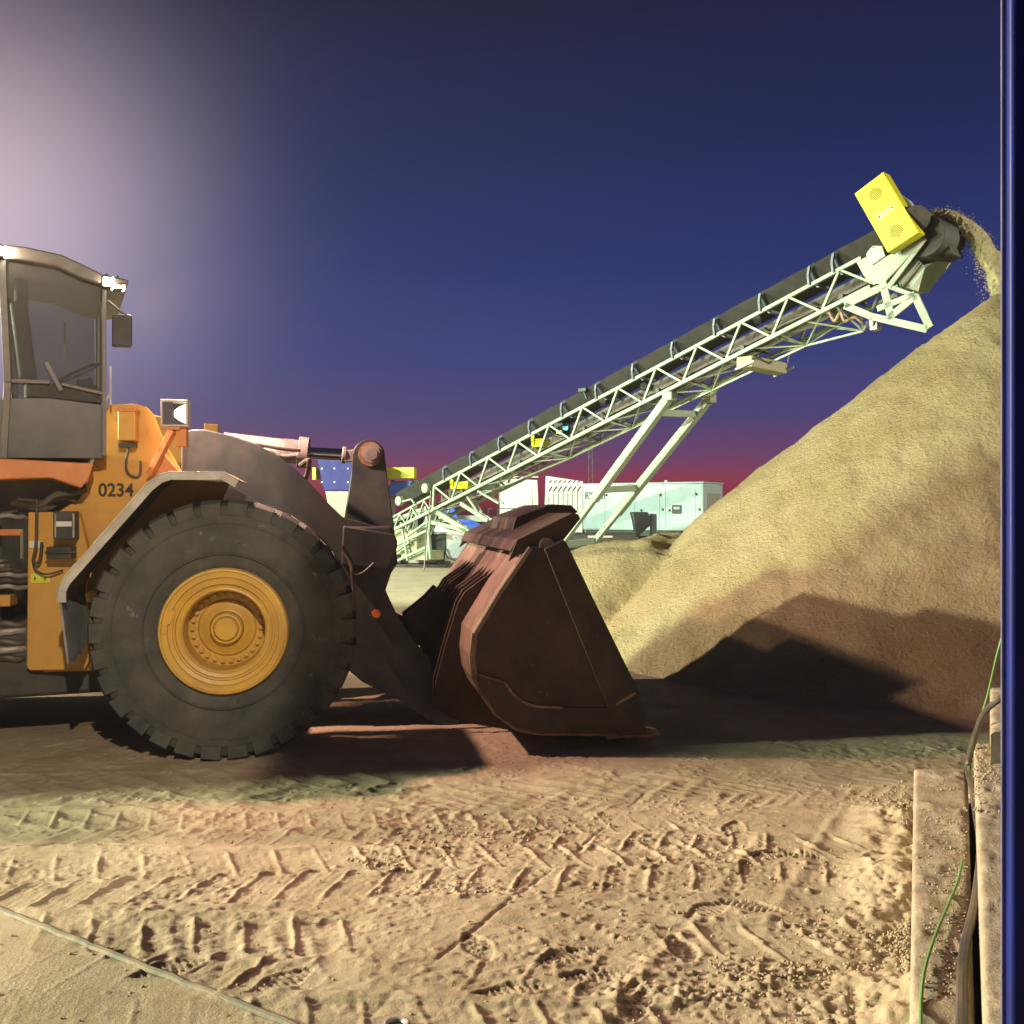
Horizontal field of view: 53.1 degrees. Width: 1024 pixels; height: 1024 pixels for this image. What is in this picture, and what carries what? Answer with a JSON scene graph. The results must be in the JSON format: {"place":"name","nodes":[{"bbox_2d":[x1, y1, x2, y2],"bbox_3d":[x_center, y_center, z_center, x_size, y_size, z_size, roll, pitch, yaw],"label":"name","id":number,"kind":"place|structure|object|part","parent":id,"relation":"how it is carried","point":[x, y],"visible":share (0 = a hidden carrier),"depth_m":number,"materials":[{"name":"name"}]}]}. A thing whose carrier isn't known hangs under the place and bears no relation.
{"place":"outdoors","nodes":[
{"label":"outdoors","id":0,"kind":"place"},
{"bbox_2d":[384,1017,409,1023],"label":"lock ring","id":1,"kind":"object","parent":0,"point":[397,1020],"visible":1,"depth_m":3.60,"materials":[{"name":"silver metal"}]},
{"bbox_2d":[0,518,989,1023],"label":"ground","id":2,"kind":"structure","parent":0,"point":[390,954],"depth_m":5.23,"materials":[{"name":"beige sand"}]},
{"bbox_2d":[0,906,298,1023],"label":"joint strip","id":3,"kind":"object","parent":2,"relation":"on","point":[146,968],"visible":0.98,"depth_m":4.02,"materials":[{"name":"concrete"}]},
{"bbox_2d":[0,243,661,759],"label":"wheel loader","id":4,"kind":"object","parent":2,"relation":"on","point":[168,579],"visible":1,"depth_m":7.74,"materials":[{"name":"metal"}]},
{"bbox_2d":[312,459,350,516],"bbox_3d":[-5.955,-0.030,37.064,1.980,3.660,2.250,0,0,4],"label":"blue hopper","id":5,"kind":"object","parent":2,"relation":"on","point":[335,477],"visible":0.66,"depth_m":36.02,"materials":[{"name":"paint"}]},
{"bbox_2d":[386,467,417,528],"bbox_3d":[-4.087,0.077,38.293,1.163,3.447,1.212,0,0,8],"label":"feeder conveyor","id":6,"kind":"object","parent":2,"relation":"on","point":[395,487],"visible":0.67,"depth_m":37.99,"materials":[{"name":"yellow metal"}]},
{"bbox_2d":[395,554,449,566],"bbox_3d":[-3.550,1.490,34.500,2.800,0.620,2.400,0,0,0],"label":"skid mat","id":7,"kind":"object","parent":2,"relation":"on","point":[416,563],"visible":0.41,"depth_m":33.53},
{"bbox_2d":[431,532,446,563],"bbox_3d":[-2.401,1.235,33.549,0.475,1.130,0.622,0,0,0],"label":"control cabinet","id":8,"kind":"object","parent":7,"relation":"on","point":[438,540],"visible":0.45,"depth_m":33.25,"materials":[{"name":"grey metal"}]},
{"bbox_2d":[0,742,910,1023],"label":"sand clods","id":9,"kind":"object","parent":2,"relation":"on","point":[898,944],"visible":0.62,"depth_m":4.33,"materials":[{"name":"beige sand"}]},
{"bbox_2d":[434,508,484,560],"bbox_3d":[-2.037,0.741,36.719,2.146,1.957,2.500,0,0,-5],"label":"screening plant","id":10,"kind":"object","parent":2,"relation":"on","point":[453,543],"visible":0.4,"depth_m":35.62,"materials":[{"name":"white paint"}]},
{"bbox_2d":[488,504,514,514],"bbox_3d":[0.053,0.758,34.000,1.730,2.083,0.090,0,0,0],"label":"hand rail","id":11,"kind":"object","parent":2,"relation":"on","point":[498,508],"visible":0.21,"depth_m":33.95,"materials":[{"name":"grey metal"}]},
{"bbox_2d":[499,476,538,513],"bbox_3d":[0.289,0.200,40.646,1.628,3.200,1.350,0,0,-4],"label":"white cabinet","id":12,"kind":"object","parent":2,"relation":"on","point":[525,492],"visible":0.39,"depth_m":39.99,"materials":[{"name":"white metal"}]},
{"bbox_3d":[0.276,-0.075,39.987,1.050,1.750,0.018,0,0,-4],"label":"door","id":13,"kind":"part","parent":12,"relation":"part of","materials":[{"name":"white metal"}]},
{"bbox_2d":[545,476,585,531],"bbox_3d":[2.159,0.192,40.632,1.849,3.216,1.322,0,0,3],"label":"louvred unit","id":14,"kind":"object","parent":2,"relation":"on","point":[561,491],"visible":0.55,"depth_m":39.99,"materials":[{"name":"white metal"}]},
{"bbox_2d":[588,442,592,483],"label":"lattice mast","id":15,"kind":"object","parent":2,"relation":"on","point":[589,465],"visible":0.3,"depth_m":59.98,"materials":[{"name":"grey metal"}]},
{"bbox_2d":[569,532,635,550],"bbox_3d":[2.649,1.240,33.535,2.800,1.120,1.220,0,0,6],"label":"skid trailer","id":16,"kind":"object","parent":2,"relation":"on","point":[609,536],"visible":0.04,"depth_m":32.92,"materials":[{"name":"grey metal"}]},
{"bbox_2d":[630,512,656,538],"bbox_3d":[3.762,0.900,29.250,0.742,1.800,0.500,0,0,0],"label":"black bin","id":17,"kind":"object","parent":2,"relation":"on","point":[642,522],"visible":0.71,"depth_m":29.00,"materials":[{"name":"black plastic"}]},
{"bbox_2d":[582,480,723,539],"bbox_3d":[5.119,0.152,37.565,4.873,2.595,1.832,0,0,34],"label":"generator","id":18,"kind":"object","parent":2,"relation":"on","point":[681,507],"visible":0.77,"depth_m":36.44,"materials":[{"name":"white metal"}]},
{"bbox_2d":[586,489,604,527],"bbox_3d":[3.088,-0.127,37.887,0.795,1.461,0.014,0,0,34],"label":"door","id":19,"kind":"structure","parent":18,"relation":"in","point":[595,518],"depth_m":37.85,"materials":[{"name":"white metal"}]},
{"bbox_2d":[607,492,634,527],"bbox_3d":[3.969,-0.125,37.290,1.120,1.442,0.014,0,0,34],"label":"door","id":20,"kind":"structure","parent":18,"relation":"in","point":[613,499],"depth_m":37.31,"materials":[{"name":"white metal"}]},
{"bbox_2d":[637,489,659,527],"bbox_3d":[4.883,-0.123,36.671,0.880,1.415,0.014,0,0,34],"label":"door","id":21,"kind":"structure","parent":18,"relation":"in","point":[648,500],"depth_m":36.62,"materials":[{"name":"white metal"}]},
{"bbox_2d":[662,487,665,527],"bbox_3d":[5.385,-0.152,36.331,0.133,1.455,0.014,0,0,34],"label":"door","id":22,"kind":"structure","parent":18,"relation":"in","point":[663,488],"depth_m":36.31,"materials":[{"name":"white metal"}]},
{"bbox_2d":[668,489,694,527],"bbox_3d":[5.953,-0.121,35.945,1.041,1.389,0.014,0,0,34],"label":"door","id":23,"kind":"structure","parent":18,"relation":"in","point":[685,498],"depth_m":35.92,"materials":[{"name":"white metal"}]},
{"bbox_2d":[393,172,964,570],"bbox_3d":[2.074,-2.443,27.456,2.248,8.824,19.392,0,0,-44],"label":"belt conveyor","id":24,"kind":"object","parent":2,"relation":"on","point":[908,249],"visible":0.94,"depth_m":24.78,"materials":[{"name":"metal"}]},
{"bbox_2d":[571,294,1000,722],"bbox_3d":[9.873,-1.145,19.180,24.145,6.389,21.560,0,0,0],"label":"sand pile","id":25,"kind":"object","parent":2,"relation":"on","point":[848,554],"visible":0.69,"depth_m":11.59,"materials":[{"name":"beige sand"}]},
{"bbox_2d":[929,205,1000,301],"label":"falling sand","id":26,"kind":"structure","parent":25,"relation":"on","point":[987,256],"depth_m":20.73,"materials":[{"name":"beige sand"}]},
{"bbox_2d":[910,769,974,1023],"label":"concrete block","id":27,"kind":"object","parent":2,"relation":"on","point":[940,1010],"depth_m":4.10,"materials":[{"name":"beige concrete"}]},
{"bbox_2d":[919,860,963,1023],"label":"green cable","id":28,"kind":"object","parent":27,"relation":"on","point":[930,951],"visible":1,"depth_m":3.47,"materials":[{"name":"green plastic"}]},
{"bbox_2d":[917,743,1000,999],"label":"block crumbs","id":29,"kind":"object","parent":27,"relation":"on","point":[951,951],"visible":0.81,"depth_m":4.23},
{"bbox_2d":[955,695,1000,1023],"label":"black cable","id":30,"kind":"object","parent":27,"relation":"on","point":[961,1012],"visible":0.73,"depth_m":3.65,"materials":[{"name":"rubber"}]},
{"bbox_2d":[974,743,1000,1023],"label":"concrete block","id":31,"kind":"object","parent":2,"relation":"on","point":[987,841],"depth_m":3.75,"materials":[{"name":"beige concrete"}]},
{"bbox_2d":[968,638,1000,770],"bbox_3d":[2.481,1.092,5.453,0.219,1.028,1.192,0,0,31],"label":"green cable","id":32,"kind":"object","parent":31,"relation":"attached to","point":[992,674],"visible":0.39,"depth_m":5.84,"materials":[{"name":"green plastic"}]},
{"bbox_2d":[990,688,1000,763],"bbox_3d":[3.063,1.492,6.218,0.356,0.657,1.728,0,0,28],"label":"concrete block","id":33,"kind":"object","parent":2,"relation":"on","point":[995,730],"depth_m":5.61,"materials":[{"name":"beige concrete"}]},
{"bbox_2d":[1001,0,1023,1023],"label":"blue door","id":34,"kind":"structure","parent":2,"relation":"on","point":[1012,511],"depth_m":1.25,"materials":[{"name":"paint"}]},
{"bbox_2d":[0,0,1000,517],"label":"sky","id":35,"kind":"structure","parent":0,"point":[417,229],"materials":[{"name":"blue"}]}
]}

